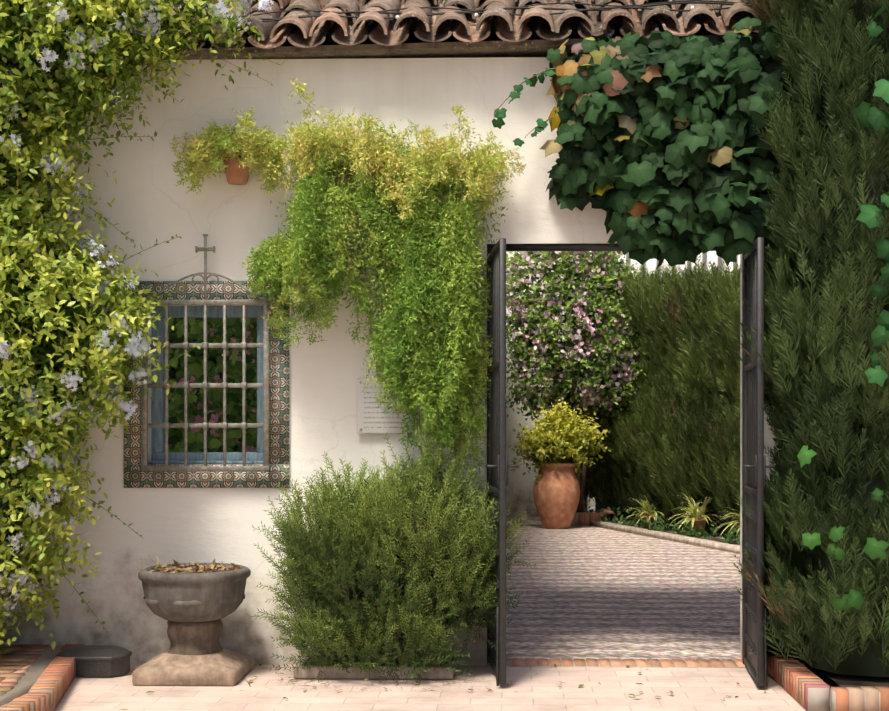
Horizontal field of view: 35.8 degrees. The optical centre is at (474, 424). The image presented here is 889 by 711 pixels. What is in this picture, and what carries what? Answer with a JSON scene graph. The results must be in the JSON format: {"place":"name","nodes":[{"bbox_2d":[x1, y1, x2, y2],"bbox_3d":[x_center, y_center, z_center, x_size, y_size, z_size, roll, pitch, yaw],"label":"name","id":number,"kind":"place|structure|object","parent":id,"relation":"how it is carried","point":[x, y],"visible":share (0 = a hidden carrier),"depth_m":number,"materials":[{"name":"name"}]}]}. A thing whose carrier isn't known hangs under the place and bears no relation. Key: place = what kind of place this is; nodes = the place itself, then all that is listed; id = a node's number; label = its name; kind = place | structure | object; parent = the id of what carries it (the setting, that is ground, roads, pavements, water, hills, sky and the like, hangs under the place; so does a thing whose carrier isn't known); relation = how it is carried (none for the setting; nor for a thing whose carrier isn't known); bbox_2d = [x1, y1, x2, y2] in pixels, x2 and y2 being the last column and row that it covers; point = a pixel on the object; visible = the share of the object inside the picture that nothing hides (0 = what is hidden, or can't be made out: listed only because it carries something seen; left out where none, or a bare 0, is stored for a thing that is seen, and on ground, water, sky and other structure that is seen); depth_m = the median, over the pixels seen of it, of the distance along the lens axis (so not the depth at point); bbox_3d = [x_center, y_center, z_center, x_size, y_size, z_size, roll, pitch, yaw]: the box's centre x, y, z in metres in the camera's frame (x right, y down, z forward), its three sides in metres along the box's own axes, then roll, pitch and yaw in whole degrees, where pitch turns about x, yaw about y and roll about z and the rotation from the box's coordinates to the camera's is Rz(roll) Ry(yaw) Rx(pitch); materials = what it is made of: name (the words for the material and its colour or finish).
{"place":"outdoors","nodes":[
{"label":"outdoors","id":0,"kind":"place"},
{"bbox_2d":[0,0,284,657],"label":"plumbago","id":1,"kind":"object","parent":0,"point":[37,296],"depth_m":6.76,"materials":[{"name":"green plant"}]},
{"bbox_2d":[0,57,810,666],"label":"wall","id":2,"kind":"structure","parent":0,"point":[152,203],"depth_m":7.32,"materials":[{"name":"paint"}]},
{"bbox_2d":[148,306,262,463],"bbox_3d":[-1.422,-0.212,7.386,0.633,0.850,0.130,0,0,1],"label":"window frame","id":3,"kind":"object","parent":2,"relation":"in","point":[158,434],"visible":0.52,"depth_m":7.39,"materials":[{"name":"blue wood"}]},
{"bbox_2d":[142,234,269,470],"bbox_3d":[-1.415,-0.377,7.276,0.675,1.251,0.089,0,0,1],"label":"grille window","id":4,"kind":"structure","parent":2,"relation":"attached to","point":[205,385],"depth_m":7.24,"materials":[{"name":"grey metal"}]},
{"bbox_2d":[124,281,288,487],"bbox_3d":[-1.423,-0.212,7.315,0.882,1.099,0.020,0,0,1],"label":"tiled window surround","id":5,"kind":"object","parent":2,"relation":"attached to","point":[135,476],"depth_m":7.30,"materials":[{"name":"multicoloured tile"}]},
{"bbox_2d":[168,318,256,451],"bbox_3d":[-1.757,-0.340,9.608,2.372,2.375,3.224,0,0,1],"label":"foliage","id":6,"kind":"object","parent":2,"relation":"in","point":[176,436],"depth_m":9.45,"materials":[{"name":"green plant"}]},
{"bbox_2d":[168,318,256,451],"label":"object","id":7,"kind":"object","parent":6,"relation":"on","point":[195,328],"visible":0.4,"depth_m":8.20,"materials":[{"name":"green plant"}]},
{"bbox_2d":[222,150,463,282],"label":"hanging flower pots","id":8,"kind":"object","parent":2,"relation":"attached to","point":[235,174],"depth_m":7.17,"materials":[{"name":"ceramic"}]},
{"bbox_2d":[168,77,525,499],"bbox_3d":[-0.654,-0.677,7.027,1.804,2.136,0.618,0,0,1],"label":"asparagus fern","id":9,"kind":"object","parent":2,"relation":"attached to","point":[407,304],"depth_m":6.97,"materials":[{"name":"green plant"}]},
{"bbox_2d":[357,379,411,432],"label":"plaque wall","id":10,"kind":"structure","parent":2,"relation":"attached to","point":[371,418],"depth_m":7.27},
{"bbox_2d":[0,0,780,64],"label":"roof tiles","id":11,"kind":"object","parent":2,"relation":"on","point":[495,29],"visible":0.48,"depth_m":7.26,"materials":[{"name":"red ceramic"}]},
{"bbox_2d":[0,0,765,25],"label":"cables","id":12,"kind":"object","parent":11,"relation":"attached to","point":[611,7],"visible":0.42,"depth_m":7.22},
{"bbox_2d":[336,6,693,23],"bbox_3d":[0.021,-2.130,7.184,5.308,0.152,0.022,0,0,1],"label":"light string","id":13,"kind":"object","parent":11,"relation":"attached to","point":[476,14],"visible":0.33,"depth_m":7.18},
{"bbox_2d":[487,244,744,663],"bbox_3d":[0.762,0.159,7.295,1.390,2.229,0.040,0,0,1],"label":"gate frame","id":14,"kind":"object","parent":2,"relation":"attached to","point":[559,247],"visible":0.36,"depth_m":7.29,"materials":[{"name":"black metal"}]},
{"bbox_2d":[742,237,775,686],"bbox_3d":[1.387,0.183,6.919,0.154,2.160,0.660,0,0,1],"label":"gate leaf","id":15,"kind":"object","parent":14,"relation":"attached to","point":[754,465],"visible":0.94,"depth_m":6.78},
{"bbox_2d":[492,6,888,631],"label":"ivy","id":16,"kind":"object","parent":2,"relation":"attached to","point":[658,143],"depth_m":6.86,"materials":[{"name":"green plant"}]},
{"bbox_2d":[54,664,840,710],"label":"courtyard floor","id":17,"kind":"structure","parent":0,"point":[701,689],"depth_m":6.52,"materials":[{"name":"tile"}]},
{"bbox_2d":[0,644,83,710],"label":"brick platform","id":18,"kind":"structure","parent":17,"relation":"on","point":[37,677],"depth_m":6.45,"materials":[{"name":"orange brick"}]},
{"bbox_2d":[57,645,131,676],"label":"stone block","id":19,"kind":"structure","parent":17,"relation":"on","point":[101,661],"depth_m":6.92,"materials":[{"name":"stone"}]},
{"bbox_2d":[132,563,252,685],"bbox_3d":[-1.409,0.999,6.950,0.553,0.548,0.552,0,0,1],"label":"stone basin","id":20,"kind":"object","parent":17,"relation":"on","point":[193,609],"visible":0.9,"depth_m":6.76,"materials":[{"name":"grey stone"}]},
{"bbox_2d":[141,557,242,572],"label":"dry leaves","id":21,"kind":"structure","parent":20,"relation":"on","point":[197,568],"depth_m":6.93,"materials":[{"name":"brown plant"}]},
{"bbox_2d":[294,654,455,678],"bbox_3d":[-0.499,1.243,7.072,0.800,0.060,0.410,0,0,1],"label":"planter box","id":22,"kind":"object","parent":17,"relation":"on","point":[330,672],"depth_m":6.87,"materials":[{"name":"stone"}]},
{"bbox_2d":[304,655,447,665],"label":"soil","id":23,"kind":"structure","parent":22,"relation":"in","point":[358,664],"depth_m":7.03,"materials":[{"name":"brown soil"}]},
{"bbox_2d":[247,425,535,684],"bbox_3d":[-0.427,0.672,7.004,1.470,1.344,0.991,0,0,1],"label":"rosemary","id":24,"kind":"object","parent":23,"relation":"in","point":[441,482],"depth_m":6.81,"materials":[{"name":"green plant"}]},
{"bbox_2d":[119,664,766,709],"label":"fallen leaves","id":25,"kind":"object","parent":17,"relation":"on","point":[580,685],"visible":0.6,"depth_m":6.70,"materials":[{"name":"brown plant"}]},
{"bbox_2d":[485,238,517,685],"bbox_3d":[0.139,0.183,6.952,0.157,2.160,0.659,0,0,1],"label":"gate leaf","id":26,"kind":"object","parent":17,"relation":"on","point":[497,465],"visible":0.75,"depth_m":6.63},
{"bbox_2d":[767,646,888,710],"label":"brick planter edging","id":27,"kind":"object","parent":17,"relation":"on","point":[803,686],"visible":0.9,"depth_m":6.09,"materials":[{"name":"orange brick"}]},
{"bbox_2d":[588,495,594,506],"bbox_3d":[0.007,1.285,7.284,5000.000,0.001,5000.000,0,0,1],"label":"ground sheet","id":28,"kind":"object","parent":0,"point":[592,503],"depth_m":22.44,"materials":[{"name":"beige"}]},
{"bbox_2d":[506,507,741,659],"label":"cobbled path","id":29,"kind":"structure","parent":0,"point":[594,592],"depth_m":10.12,"materials":[{"name":"grey stone"}]},
{"bbox_2d":[506,251,587,516],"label":"back wall","id":30,"kind":"structure","parent":29,"relation":"on","point":[519,489],"depth_m":18.87,"materials":[{"name":"paint"}]},
{"bbox_2d":[506,251,645,512],"bbox_3d":[1.239,-0.785,17.460,2.024,3.885,1.503,0,0,1],"label":"bougainvillea","id":31,"kind":"object","parent":30,"relation":"attached to","point":[550,277],"depth_m":17.12,"materials":[{"name":"green plant"}]},
{"bbox_2d":[506,251,638,414],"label":"blossoms","id":32,"kind":"object","parent":31,"relation":"attached to","point":[580,342],"visible":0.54,"depth_m":17.14,"materials":[{"name":"pink plant"}]},
{"bbox_2d":[533,462,579,528],"bbox_3d":[1.013,0.873,16.861,0.580,0.800,0.580,0,0,1],"label":"terracotta jar","id":33,"kind":"object","parent":29,"relation":"on","point":[556,494],"visible":0.83,"depth_m":16.66,"materials":[{"name":"brown ceramic"}]},
{"bbox_2d":[506,399,612,485],"bbox_3d":[1.033,0.233,16.849,1.330,1.072,0.997,0,0,1],"label":"potted shrub","id":34,"kind":"object","parent":33,"relation":"on","point":[548,440],"visible":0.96,"depth_m":16.71,"materials":[{"name":"yellow plant"}]},
{"bbox_2d":[573,508,614,525],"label":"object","id":35,"kind":"object","parent":29,"relation":"on","point":[583,518],"visible":0.6,"depth_m":17.25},
{"bbox_2d":[487,658,746,667],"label":"door threshold bricks","id":36,"kind":"object","parent":29,"relation":"on","point":[638,663],"depth_m":7.28,"materials":[{"name":"orange brick"}]},
{"bbox_2d":[564,255,739,536],"bbox_3d":[3.075,-0.452,15.443,1.755,3.451,8.097,0,0,-19],"label":"cypress hedge","id":37,"kind":"object","parent":29,"relation":"on","point":[674,434],"visible":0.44,"depth_m":15.89,"materials":[{"name":"green plant"}]},
{"bbox_2d":[591,521,739,553],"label":"bed kerb","id":38,"kind":"structure","parent":29,"relation":"on","point":[717,545],"depth_m":15.04,"materials":[{"name":"stone"}]},
{"bbox_2d":[615,522,737,544],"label":"bed soil","id":39,"kind":"structure","parent":29,"relation":"on","point":[714,539],"depth_m":15.18,"materials":[{"name":"brown soil"}]},
{"bbox_2d":[585,503,739,544],"bbox_3d":[2.538,1.226,14.875,0.821,0.412,7.513,0,0,-19],"label":"bed ground cover","id":40,"kind":"object","parent":39,"relation":"on","point":[729,538],"visible":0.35,"depth_m":15.47,"materials":[{"name":"green plant"}]},
{"bbox_2d":[640,516,739,535],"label":"plant pots","id":41,"kind":"object","parent":39,"relation":"on","point":[701,521],"visible":0.27,"depth_m":15.51,"materials":[{"name":"ceramic"}]},
{"bbox_2d":[623,492,739,537],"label":"spider plants","id":42,"kind":"object","parent":41,"relation":"on","point":[694,511],"visible":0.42,"depth_m":15.54,"materials":[{"name":"green plant"}]},
{"bbox_2d":[589,251,739,306],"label":"sky","id":43,"kind":"structure","parent":0,"point":[652,264],"depth_m":45.10,"materials":[{"name":"white"}]},
{"bbox_2d":[819,669,888,687],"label":"planter soil","id":44,"kind":"structure","parent":0,"point":[843,680],"depth_m":6.46,"materials":[{"name":"black soil"}]},
{"bbox_2d":[723,0,888,676],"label":"cypress hedge","id":45,"kind":"object","parent":44,"relation":"on","point":[825,264],"visible":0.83,"depth_m":6.34,"materials":[{"name":"green plant"}]}
]}

